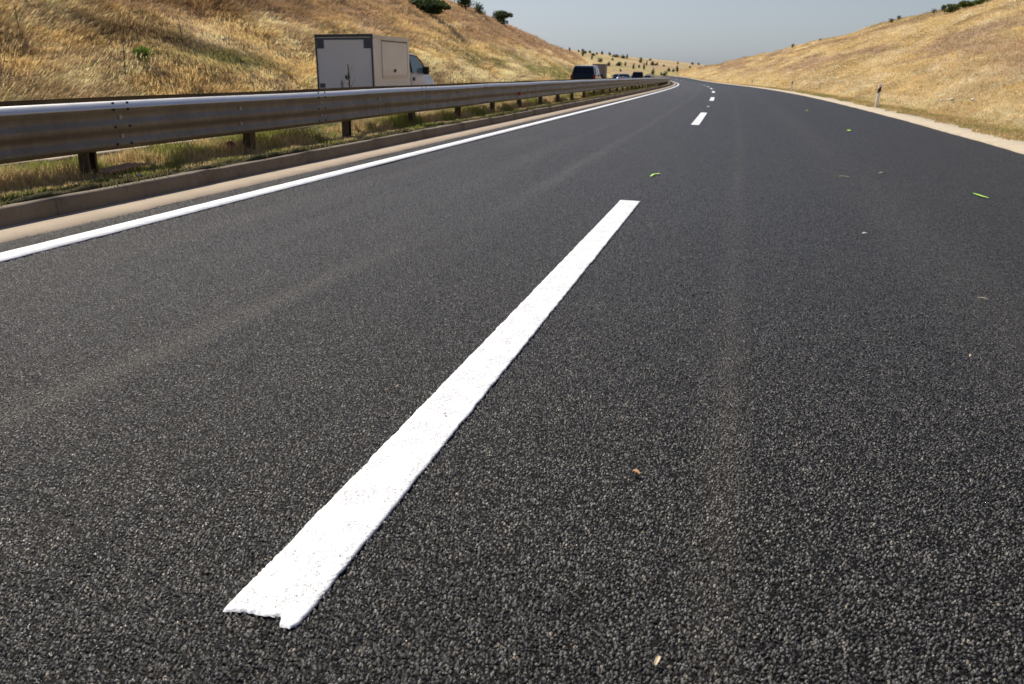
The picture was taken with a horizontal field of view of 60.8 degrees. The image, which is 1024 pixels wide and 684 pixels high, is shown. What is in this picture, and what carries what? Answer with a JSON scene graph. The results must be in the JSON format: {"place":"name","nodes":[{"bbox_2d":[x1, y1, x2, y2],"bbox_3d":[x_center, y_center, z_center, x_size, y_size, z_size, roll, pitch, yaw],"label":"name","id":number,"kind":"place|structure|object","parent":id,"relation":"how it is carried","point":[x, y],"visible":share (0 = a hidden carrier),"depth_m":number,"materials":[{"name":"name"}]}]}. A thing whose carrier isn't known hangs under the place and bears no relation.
{"place":"outdoors","nodes":[
{"label":"outdoors","id":0,"kind":"place"},
{"bbox_2d":[0,0,615,100],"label":"hillside","id":1,"kind":"structure","parent":0,"point":[76,65],"depth_m":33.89,"materials":[{"name":"beige plant"}]},
{"bbox_2d":[14,5,20,35],"bbox_3d":[-15.238,-9.823,26.973,0.144,1.270,0.215,17,23,40],"label":"dry weed","id":2,"kind":"object","parent":1,"relation":"on","point":[17,21],"visible":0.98,"depth_m":26.93,"materials":[{"name":"brown plant"}]},
{"bbox_2d":[122,39,126,75],"bbox_3d":[-12.668,-9.094,28.543,0.189,1.582,0.241,-15,24,-42],"label":"dry weed","id":3,"kind":"object","parent":1,"relation":"on","point":[124,60],"visible":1,"depth_m":28.52,"materials":[{"name":"brown plant"}]},
{"bbox_2d":[130,45,153,63],"bbox_3d":[-13.069,-9.989,30.818,0.628,0.998,0.794,10,20,25],"label":"shrub","id":4,"kind":"object","parent":1,"relation":"on","point":[143,50],"visible":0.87,"depth_m":30.67,"materials":[{"name":"green plant"}]},
{"bbox_2d":[408,0,451,14],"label":"shrub","id":5,"kind":"object","parent":1,"relation":"on","point":[435,7],"visible":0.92,"depth_m":83.12,"materials":[{"name":"green plant"}]},
{"bbox_2d":[454,0,472,8],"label":"shrub","id":6,"kind":"object","parent":1,"relation":"on","point":[468,3],"visible":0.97,"depth_m":115.92,"materials":[{"name":"green plant"}]},
{"bbox_2d":[473,2,485,14],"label":"shrub","id":7,"kind":"object","parent":1,"relation":"on","point":[478,9],"visible":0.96,"depth_m":122.23,"materials":[{"name":"green plant"}]},
{"bbox_2d":[491,10,512,24],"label":"shrub","id":8,"kind":"object","parent":1,"relation":"on","point":[501,15],"visible":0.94,"depth_m":131.71,"materials":[{"name":"green plant"}]},
{"bbox_2d":[0,76,672,205],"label":"verge","id":9,"kind":"structure","parent":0,"point":[47,194],"depth_m":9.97,"materials":[{"name":"green plant"}]},
{"bbox_2d":[99,162,149,173],"bbox_3d":[-4.220,-1.874,9.388,0.260,0.025,0.724,2,19,11],"label":"soil patch","id":10,"kind":"object","parent":9,"relation":"on","point":[123,166],"visible":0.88,"depth_m":9.39,"materials":[{"name":"brown soil"}]},
{"bbox_2d":[0,74,669,175],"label":"guardrail","id":11,"kind":"object","parent":9,"relation":"on","point":[85,129],"visible":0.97,"depth_m":10.59,"materials":[{"name":"metal"}]},
{"bbox_2d":[346,63,354,86],"bbox_3d":[-3.045,-4.628,16.416,0.156,1.188,0.133,16,23,38],"label":"dry weed","id":12,"kind":"object","parent":9,"relation":"on","point":[348,79],"visible":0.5,"depth_m":16.30,"materials":[{"name":"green plant"}]},
{"bbox_2d":[0,76,1023,683],"bbox_3d":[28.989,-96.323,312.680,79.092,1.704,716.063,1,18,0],"label":"road","id":13,"kind":"structure","parent":0,"point":[750,346],"depth_m":3.48,"materials":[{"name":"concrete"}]},
{"bbox_2d":[0,75,651,165],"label":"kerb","id":14,"kind":"structure","parent":13,"relation":"on","point":[67,157],"depth_m":10.81,"materials":[{"name":"concrete"}]},
{"bbox_2d":[0,83,672,227],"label":"kerb","id":15,"kind":"structure","parent":13,"relation":"on","point":[28,211],"depth_m":9.38,"materials":[{"name":"concrete"}]},
{"bbox_2d":[0,82,675,242],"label":"gutter","id":16,"kind":"object","parent":13,"relation":"on","point":[35,227],"visible":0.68,"depth_m":9.09,"materials":[{"name":"concrete"}]},
{"bbox_2d":[0,81,678,261],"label":"edge line","id":17,"kind":"object","parent":13,"relation":"on","point":[42,246],"visible":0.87,"depth_m":8.12,"materials":[{"name":"paint"}]},
{"bbox_2d":[223,200,640,628],"bbox_3d":[0.307,-0.394,5.616,0.218,0.016,7.516,5,18,13],"label":"lane marking","id":18,"kind":"object","parent":13,"relation":"on","point":[291,582],"visible":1,"depth_m":2.96,"materials":[{"name":"paint"}]},
{"bbox_2d":[654,656,660,665],"bbox_3d":[0.339,0.740,2.031,0.011,0.007,0.036,9,19,24],"label":"straw bit","id":19,"kind":"object","parent":13,"relation":"on","point":[657,660],"visible":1,"depth_m":2.03,"materials":[{"name":"beige plant"}]},
{"bbox_2d":[691,112,706,124],"bbox_3d":[5.529,-6.587,25.645,0.212,0.029,7.500,5,18,13],"label":"lane marking","id":20,"kind":"object","parent":13,"relation":"on","point":[699,119],"visible":1,"depth_m":24.75,"materials":[{"name":"paint"}]},
{"bbox_2d":[567,49,703,75],"bbox_3d":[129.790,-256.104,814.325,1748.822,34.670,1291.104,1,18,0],"label":"hill","id":21,"kind":"structure","parent":0,"point":[648,69],"depth_m":421.46,"materials":[{"name":"beige plant"}]},
{"bbox_2d":[451,0,973,64],"label":"sky","id":22,"kind":"structure","parent":0,"point":[705,32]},
{"bbox_2d":[673,0,1023,132],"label":"hillside","id":23,"kind":"structure","parent":0,"point":[1004,100],"depth_m":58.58,"materials":[{"name":"beige plant"}]},
{"bbox_2d":[741,84,1023,140],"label":"roadside grass","id":24,"kind":"structure","parent":23,"relation":"on","point":[995,130],"depth_m":27.10,"materials":[{"name":"beige plant"}]},
{"bbox_2d":[944,4,960,12],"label":"shrub","id":25,"kind":"object","parent":23,"relation":"on","point":[951,7],"visible":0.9,"depth_m":97.49,"materials":[{"name":"green plant"}]},
{"bbox_2d":[954,0,976,7],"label":"shrub","id":26,"kind":"object","parent":23,"relation":"on","point":[964,4],"visible":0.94,"depth_m":94.25,"materials":[{"name":"green plant"}]},
{"bbox_2d":[971,0,991,3],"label":"shrub","id":27,"kind":"object","parent":23,"relation":"on","point":[978,1],"visible":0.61,"depth_m":96.73,"materials":[{"name":"green plant"}]},
{"bbox_2d":[675,76,1023,153],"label":"concrete edge","id":28,"kind":"object","parent":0,"point":[1017,146],"visible":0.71,"depth_m":24.60,"materials":[{"name":"beige concrete"}]},
{"bbox_2d":[875,83,881,106],"bbox_3d":[15.796,-10.600,37.634,0.126,1.117,0.110,8,19,11],"label":"delineator post","id":29,"kind":"object","parent":28,"relation":"on","point":[878,94],"visible":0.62,"depth_m":37.58,"materials":[{"name":"white plastic"}]},
{"bbox_3d":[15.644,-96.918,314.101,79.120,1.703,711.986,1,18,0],"label":"opposite road","id":30,"kind":"structure","parent":0,"visible":0},
{"bbox_2d":[314,34,433,88],"bbox_3d":[-4.049,-8.294,27.251,2.120,2.300,5.684,4,18,13],"label":"box truck","id":31,"kind":"object","parent":30,"relation":"on","point":[375,60],"visible":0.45,"depth_m":24.70,"materials":[{"name":"silver metal"}]},
{"bbox_2d":[570,65,602,78],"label":"van","id":32,"kind":"object","parent":30,"relation":"on","point":[585,72],"visible":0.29,"depth_m":66.78,"materials":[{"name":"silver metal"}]},
{"bbox_2d":[593,64,606,77],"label":"lorry","id":33,"kind":"object","parent":30,"relation":"on","point":[602,69],"visible":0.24,"depth_m":163.44,"materials":[{"name":"white paint"}]},
{"bbox_2d":[616,74,632,77],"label":"car","id":34,"kind":"object","parent":30,"relation":"on","point":[624,76],"visible":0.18,"depth_m":112.95,"materials":[{"name":"blue paint"}]},
{"bbox_2d":[632,72,644,77],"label":"van","id":35,"kind":"object","parent":30,"relation":"on","point":[637,75],"visible":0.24,"depth_m":144.08,"materials":[{"name":"blue paint"}]}
]}

